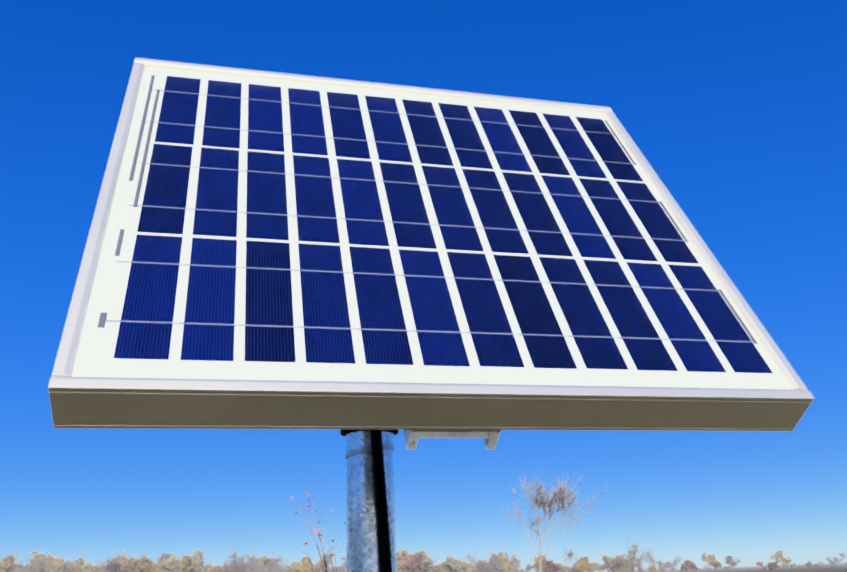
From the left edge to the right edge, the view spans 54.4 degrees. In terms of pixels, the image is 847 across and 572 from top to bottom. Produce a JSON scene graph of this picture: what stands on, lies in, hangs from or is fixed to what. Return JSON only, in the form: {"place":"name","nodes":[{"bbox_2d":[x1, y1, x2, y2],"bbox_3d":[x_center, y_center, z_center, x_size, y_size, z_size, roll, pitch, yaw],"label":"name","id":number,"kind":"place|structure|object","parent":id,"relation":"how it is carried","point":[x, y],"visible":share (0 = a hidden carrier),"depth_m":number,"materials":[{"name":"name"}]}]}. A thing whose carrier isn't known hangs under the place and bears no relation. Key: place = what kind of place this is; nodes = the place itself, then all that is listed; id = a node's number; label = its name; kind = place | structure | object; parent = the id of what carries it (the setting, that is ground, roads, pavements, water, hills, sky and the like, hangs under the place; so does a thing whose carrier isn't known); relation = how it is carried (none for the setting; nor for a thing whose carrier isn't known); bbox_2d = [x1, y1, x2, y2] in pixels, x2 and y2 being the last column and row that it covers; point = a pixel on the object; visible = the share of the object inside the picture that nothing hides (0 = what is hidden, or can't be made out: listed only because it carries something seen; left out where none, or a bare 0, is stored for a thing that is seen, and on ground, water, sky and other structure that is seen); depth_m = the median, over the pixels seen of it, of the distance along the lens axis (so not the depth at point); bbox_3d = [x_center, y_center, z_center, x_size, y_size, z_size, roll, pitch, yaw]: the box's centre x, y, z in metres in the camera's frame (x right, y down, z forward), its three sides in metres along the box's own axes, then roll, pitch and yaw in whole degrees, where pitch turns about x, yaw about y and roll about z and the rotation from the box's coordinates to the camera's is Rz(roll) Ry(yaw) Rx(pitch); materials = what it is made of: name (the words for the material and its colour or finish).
{"place":"outdoors","nodes":[
{"label":"outdoors","id":0,"kind":"place"},
{"bbox_2d":[0,0,846,571],"label":"sky","id":1,"kind":"structure","parent":0,"point":[738,108],"materials":[{"name":"blue"}]},
{"bbox_2d":[646,562,846,571],"bbox_3d":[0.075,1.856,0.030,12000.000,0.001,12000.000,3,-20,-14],"label":"ground","id":2,"kind":"structure","parent":0,"point":[826,567],"depth_m":352.48,"materials":[{"name":"beige soil"}]},
{"bbox_2d":[0,561,17,571],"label":"tree","id":3,"kind":"object","parent":2,"relation":"on","point":[7,565],"visible":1,"depth_m":247.04,"materials":[{"name":"grey plant"}]},
{"bbox_2d":[0,553,31,571],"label":"tree","id":4,"kind":"object","parent":2,"relation":"on","point":[10,558],"visible":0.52,"depth_m":310.43,"materials":[{"name":"grey plant"}]},
{"bbox_2d":[20,554,59,571],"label":"tree","id":5,"kind":"object","parent":2,"relation":"on","point":[42,566],"visible":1,"depth_m":223.77,"materials":[{"name":"grey plant"}]},
{"bbox_2d":[27,551,55,570],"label":"tree","id":6,"kind":"object","parent":2,"relation":"on","point":[35,554],"visible":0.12,"depth_m":402.11,"materials":[{"name":"grey plant"}]},
{"bbox_2d":[38,551,71,566],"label":"tree","id":7,"kind":"object","parent":2,"relation":"on","point":[50,558],"visible":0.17,"depth_m":397.56,"materials":[{"name":"grey plant"}]},
{"bbox_2d":[45,561,68,571],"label":"tree","id":8,"kind":"object","parent":2,"relation":"on","point":[62,565],"visible":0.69,"depth_m":267.49,"materials":[{"name":"grey plant"}]},
{"bbox_2d":[56,560,81,571],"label":"tree","id":9,"kind":"object","parent":2,"relation":"on","point":[73,569],"visible":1,"depth_m":254.38,"materials":[{"name":"brown plant"}]},
{"bbox_2d":[57,562,85,571],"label":"tree","id":10,"kind":"object","parent":2,"relation":"on","point":[79,567],"visible":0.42,"depth_m":271.52,"materials":[{"name":"grey plant"}]},
{"bbox_2d":[59,556,88,571],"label":"tree","id":11,"kind":"object","parent":2,"relation":"on","point":[72,563],"visible":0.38,"depth_m":289.64,"materials":[{"name":"grey plant"}]},
{"bbox_2d":[81,561,107,571],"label":"tree","id":12,"kind":"object","parent":2,"relation":"on","point":[89,565],"visible":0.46,"depth_m":308.94,"materials":[{"name":"grey plant"}]},
{"bbox_2d":[90,555,132,571],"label":"tree","id":13,"kind":"object","parent":2,"relation":"on","point":[114,563],"visible":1,"depth_m":241.63,"materials":[{"name":"grey plant"}]},
{"bbox_2d":[106,550,135,571],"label":"tree","id":14,"kind":"object","parent":2,"relation":"on","point":[125,559],"visible":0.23,"depth_m":313.87,"materials":[{"name":"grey plant"}]},
{"bbox_2d":[109,557,156,571],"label":"tree","id":15,"kind":"object","parent":2,"relation":"on","point":[142,568],"visible":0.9,"depth_m":251.28,"materials":[{"name":"grey plant"}]},
{"bbox_2d":[126,548,159,571],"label":"tree","id":16,"kind":"object","parent":2,"relation":"on","point":[144,554],"visible":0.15,"depth_m":296.07,"materials":[{"name":"grey plant"}]},
{"bbox_2d":[151,555,183,571],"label":"tree","id":17,"kind":"object","parent":2,"relation":"on","point":[163,566],"visible":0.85,"depth_m":293.10,"materials":[{"name":"grey plant"}]},
{"bbox_2d":[154,551,182,569],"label":"tree","id":18,"kind":"object","parent":2,"relation":"on","point":[165,555],"visible":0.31,"depth_m":351.49,"materials":[{"name":"grey plant"}]},
{"bbox_2d":[173,554,206,571],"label":"tree","id":19,"kind":"object","parent":2,"relation":"on","point":[188,566],"visible":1,"depth_m":254.67,"materials":[{"name":"grey plant"}]},
{"bbox_2d":[183,548,214,570],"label":"tree","id":20,"kind":"object","parent":2,"relation":"on","point":[198,555],"visible":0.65,"depth_m":339.80,"materials":[{"name":"grey plant"}]},
{"bbox_2d":[198,565,219,571],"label":"tree","id":21,"kind":"object","parent":2,"relation":"on","point":[210,569],"visible":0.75,"depth_m":276.29,"materials":[{"name":"grey plant"}]},
{"bbox_2d":[211,544,255,571],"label":"tree","id":22,"kind":"object","parent":2,"relation":"on","point":[234,568],"visible":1,"depth_m":231.50,"materials":[{"name":"grey plant"}]},
{"bbox_2d":[231,548,269,571],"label":"tree","id":23,"kind":"object","parent":2,"relation":"on","point":[259,569],"visible":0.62,"depth_m":359.04,"materials":[{"name":"grey plant"}]},
{"bbox_2d":[245,553,261,571],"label":"tree","id":24,"kind":"object","parent":2,"relation":"on","point":[254,559],"visible":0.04,"depth_m":412.20,"materials":[{"name":"grey plant"}]},
{"bbox_2d":[254,551,281,569],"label":"tree","id":25,"kind":"object","parent":2,"relation":"on","point":[266,561],"visible":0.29,"depth_m":381.91,"materials":[{"name":"grey plant"}]},
{"bbox_2d":[257,551,293,571],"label":"tree","id":26,"kind":"object","parent":2,"relation":"on","point":[276,559],"visible":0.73,"depth_m":371.99,"materials":[{"name":"grey plant"}]},
{"bbox_2d":[269,562,284,571],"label":"tree","id":27,"kind":"object","parent":2,"relation":"on","point":[276,569],"visible":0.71,"depth_m":355.18,"materials":[{"name":"grey plant"}]},
{"bbox_2d":[285,560,298,571],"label":"tree","id":28,"kind":"object","parent":2,"relation":"on","point":[294,563],"visible":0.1,"depth_m":375.42,"materials":[{"name":"grey plant"}]},
{"bbox_2d":[286,555,314,569],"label":"tree","id":29,"kind":"object","parent":2,"relation":"on","point":[306,558],"visible":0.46,"depth_m":333.04,"materials":[{"name":"grey plant"}]},
{"bbox_2d":[290,560,314,571],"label":"tree","id":30,"kind":"object","parent":2,"relation":"on","point":[298,568],"visible":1,"depth_m":270.52,"materials":[{"name":"grey plant"}]},
{"bbox_2d":[304,559,330,571],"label":"tree","id":31,"kind":"object","parent":2,"relation":"on","point":[318,567],"visible":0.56,"depth_m":305.56,"materials":[{"name":"grey plant"}]},
{"bbox_2d":[316,550,338,571],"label":"tree","id":32,"kind":"object","parent":2,"relation":"on","point":[328,557],"visible":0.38,"depth_m":375.99,"materials":[{"name":"brown plant"}]},
{"bbox_2d":[334,549,345,571],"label":"tree","id":33,"kind":"object","parent":2,"relation":"on","point":[343,567],"visible":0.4,"depth_m":283.98,"materials":[{"name":"grey plant"}]},
{"bbox_2d":[284,491,415,571],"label":"tall weed","id":34,"kind":"object","parent":2,"relation":"on","point":[319,534],"visible":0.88,"depth_m":3.15,"materials":[{"name":"brown plant"}]},
{"bbox_2d":[340,430,398,571],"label":"pole with cable","id":35,"kind":"object","parent":2,"relation":"on","point":[370,514],"visible":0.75,"depth_m":0.86,"materials":[{"name":"grey metal"}]},
{"bbox_2d":[48,58,813,449],"bbox_3d":[-0.007,-0.052,0.733,0.520,0.458,0.057,3,-52,-14],"label":"solar panel","id":36,"kind":"object","parent":35,"relation":"attached to","point":[270,250],"visible":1,"depth_m":0.63,"materials":[{"name":"glass"}]},
{"bbox_2d":[396,550,409,564],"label":"tree","id":37,"kind":"object","parent":2,"relation":"on","point":[399,554],"visible":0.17,"depth_m":415.19,"materials":[{"name":"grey plant"}]},
{"bbox_2d":[398,548,410,556],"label":"tree","id":38,"kind":"object","parent":2,"relation":"on","point":[404,551],"visible":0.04,"depth_m":446.11,"materials":[{"name":"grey plant"}]},
{"bbox_2d":[397,554,426,571],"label":"tree","id":39,"kind":"object","parent":2,"relation":"on","point":[408,563],"visible":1,"depth_m":244.81,"materials":[{"name":"brown plant"}]},
{"bbox_2d":[409,552,438,571],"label":"tree","id":40,"kind":"object","parent":2,"relation":"on","point":[429,561],"visible":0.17,"depth_m":321.36,"materials":[{"name":"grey plant"}]},
{"bbox_2d":[410,549,440,571],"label":"tree","id":41,"kind":"object","parent":2,"relation":"on","point":[424,554],"visible":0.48,"depth_m":290.57,"materials":[{"name":"grey plant"}]},
{"bbox_2d":[434,559,457,571],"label":"tree","id":42,"kind":"object","parent":2,"relation":"on","point":[445,566],"visible":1,"depth_m":264.72,"materials":[{"name":"grey plant"}]},
{"bbox_2d":[443,555,459,564],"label":"tree","id":43,"kind":"object","parent":2,"relation":"on","point":[448,557],"visible":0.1,"depth_m":423.43,"materials":[{"name":"grey plant"}]},
{"bbox_2d":[449,558,463,570],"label":"tree","id":44,"kind":"object","parent":2,"relation":"on","point":[453,562],"visible":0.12,"depth_m":348.09,"materials":[{"name":"grey plant"}]},
{"bbox_2d":[457,560,475,571],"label":"tree","id":45,"kind":"object","parent":2,"relation":"on","point":[462,565],"visible":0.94,"depth_m":308.74,"materials":[{"name":"grey plant"}]},
{"bbox_2d":[457,549,490,571],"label":"tree","id":46,"kind":"object","parent":2,"relation":"on","point":[474,562],"visible":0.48,"depth_m":422.33,"materials":[{"name":"grey plant"}]},
{"bbox_2d":[469,557,490,571],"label":"tree","id":47,"kind":"object","parent":2,"relation":"on","point":[481,565],"visible":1,"depth_m":254.88,"materials":[{"name":"grey plant"}]},
{"bbox_2d":[479,551,507,571],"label":"tree","id":48,"kind":"object","parent":2,"relation":"on","point":[494,563],"visible":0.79,"depth_m":292.89,"materials":[{"name":"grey plant"}]},
{"bbox_2d":[488,553,509,571],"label":"tree","id":49,"kind":"object","parent":2,"relation":"on","point":[498,568],"visible":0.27,"depth_m":321.50,"materials":[{"name":"grey plant"}]},
{"bbox_2d":[501,562,515,571],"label":"bush","id":50,"kind":"object","parent":2,"relation":"on","point":[506,567],"visible":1,"depth_m":285.42,"materials":[{"name":"grey plant"}]},
{"bbox_2d":[498,551,521,563],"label":"tree","id":51,"kind":"object","parent":2,"relation":"on","point":[504,554],"visible":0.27,"depth_m":335.22,"materials":[{"name":"grey plant"}]},
{"bbox_2d":[509,552,523,571],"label":"tree","id":52,"kind":"object","parent":2,"relation":"on","point":[512,562],"visible":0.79,"depth_m":300.31,"materials":[{"name":"grey plant"}]},
{"bbox_2d":[529,552,547,568],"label":"tree","id":53,"kind":"object","parent":2,"relation":"on","point":[535,565],"visible":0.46,"depth_m":292.50,"materials":[{"name":"brown plant"}]},
{"bbox_2d":[542,559,561,571],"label":"bush","id":54,"kind":"object","parent":2,"relation":"on","point":[549,565],"visible":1,"depth_m":285.91,"materials":[{"name":"brown plant"}]},
{"bbox_2d":[498,466,610,571],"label":"tree","id":55,"kind":"object","parent":2,"relation":"on","point":[560,496],"visible":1,"depth_m":106.03,"materials":[{"name":"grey plant"}]},
{"bbox_2d":[557,562,568,571],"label":"bush","id":56,"kind":"object","parent":2,"relation":"on","point":[562,567],"visible":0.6,"depth_m":333.10,"materials":[{"name":"grey plant"}]},
{"bbox_2d":[561,547,576,571],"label":"tree","id":57,"kind":"object","parent":2,"relation":"on","point":[571,553],"visible":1,"depth_m":305.35,"materials":[{"name":"grey plant"}]},
{"bbox_2d":[567,556,588,571],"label":"tree","id":58,"kind":"object","parent":2,"relation":"on","point":[571,570],"visible":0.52,"depth_m":283.37,"materials":[{"name":"brown plant"}]},
{"bbox_2d":[573,556,591,566],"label":"tree","id":59,"kind":"object","parent":2,"relation":"on","point":[585,558],"visible":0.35,"depth_m":321.10,"materials":[{"name":"brown plant"}]},
{"bbox_2d":[576,559,592,571],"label":"bush","id":60,"kind":"object","parent":2,"relation":"on","point":[583,566],"visible":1,"depth_m":260.95,"materials":[{"name":"brown plant"}]},
{"bbox_2d":[589,560,599,570],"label":"bush","id":61,"kind":"object","parent":2,"relation":"on","point":[595,565],"visible":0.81,"depth_m":340.27,"materials":[{"name":"grey plant"}]},
{"bbox_2d":[598,555,614,571],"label":"tree","id":62,"kind":"object","parent":2,"relation":"on","point":[606,565],"visible":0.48,"depth_m":301.22,"materials":[{"name":"grey plant"}]},
{"bbox_2d":[610,554,631,571],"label":"tree","id":63,"kind":"object","parent":2,"relation":"on","point":[620,557],"visible":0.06,"depth_m":280.13,"materials":[{"name":"brown plant"}]},
{"bbox_2d":[614,560,635,571],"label":"bush","id":64,"kind":"object","parent":2,"relation":"on","point":[624,570],"visible":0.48,"depth_m":274.79,"materials":[{"name":"grey plant"}]},
{"bbox_2d":[610,537,654,571],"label":"tree","id":65,"kind":"object","parent":2,"relation":"on","point":[632,557],"visible":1,"depth_m":193.01,"materials":[{"name":"grey plant"}]},
{"bbox_2d":[637,547,666,568],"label":"tree","id":66,"kind":"object","parent":2,"relation":"on","point":[653,561],"visible":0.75,"depth_m":309.50,"materials":[{"name":"grey plant"}]},
{"bbox_2d":[647,565,657,571],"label":"bush","id":67,"kind":"object","parent":2,"relation":"on","point":[653,568],"visible":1,"depth_m":302.08,"materials":[{"name":"grey plant"}]},
{"bbox_2d":[658,566,665,571],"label":"bush","id":68,"kind":"object","parent":2,"relation":"on","point":[661,569],"visible":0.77,"depth_m":319.36,"materials":[{"name":"grey plant"}]},
{"bbox_2d":[664,560,672,570],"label":"tree","id":69,"kind":"object","parent":2,"relation":"on","point":[667,563],"visible":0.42,"depth_m":421.11,"materials":[{"name":"grey plant"}]},
{"bbox_2d":[665,553,684,569],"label":"tree","id":70,"kind":"object","parent":2,"relation":"on","point":[674,563],"visible":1,"depth_m":415.53,"materials":[{"name":"grey plant"}]},
{"bbox_2d":[680,558,698,571],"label":"bush","id":71,"kind":"object","parent":2,"relation":"on","point":[687,564],"visible":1,"depth_m":252.38,"materials":[{"name":"grey plant"}]},
{"bbox_2d":[701,551,718,566],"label":"tree","id":72,"kind":"object","parent":2,"relation":"on","point":[708,559],"visible":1,"depth_m":416.91,"materials":[{"name":"grey plant"}]},
{"bbox_2d":[711,561,720,569],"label":"bush","id":73,"kind":"object","parent":2,"relation":"on","point":[716,565],"visible":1,"depth_m":300.46,"materials":[{"name":"grey plant"}]},
{"bbox_2d":[722,555,743,571],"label":"tree","id":74,"kind":"object","parent":2,"relation":"on","point":[727,559],"visible":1,"depth_m":268.00,"materials":[{"name":"grey plant"}]},
{"bbox_2d":[755,560,763,567],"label":"bush","id":75,"kind":"object","parent":2,"relation":"on","point":[759,563],"visible":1,"depth_m":331.63,"materials":[{"name":"grey plant"}]},
{"bbox_2d":[767,561,779,570],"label":"bush","id":76,"kind":"object","parent":2,"relation":"on","point":[772,565],"visible":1,"depth_m":245.34,"materials":[{"name":"grey plant"}]},
{"bbox_2d":[768,550,785,566],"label":"tree","id":77,"kind":"object","parent":2,"relation":"on","point":[779,553],"visible":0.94,"depth_m":330.63,"materials":[{"name":"grey plant"}]},
{"bbox_2d":[781,556,791,565],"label":"bush","id":78,"kind":"object","parent":2,"relation":"on","point":[786,561],"visible":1,"depth_m":304.76,"materials":[{"name":"grey plant"}]},
{"bbox_2d":[805,561,813,567],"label":"bush","id":79,"kind":"object","parent":2,"relation":"on","point":[809,564],"visible":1,"depth_m":233.73,"materials":[{"name":"grey plant"}]},
{"bbox_2d":[824,554,836,566],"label":"tree","id":80,"kind":"object","parent":2,"relation":"on","point":[830,561],"visible":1,"depth_m":273.60,"materials":[{"name":"grey plant"}]},
{"bbox_2d":[833,557,841,565],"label":"tree","id":81,"kind":"object","parent":2,"relation":"on","point":[836,559],"visible":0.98,"depth_m":367.41,"materials":[{"name":"grey plant"}]},
{"bbox_2d":[837,551,846,565],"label":"tree","id":82,"kind":"object","parent":2,"relation":"on","point":[841,555],"visible":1,"depth_m":301.08,"materials":[{"name":"grey plant"}]}
]}

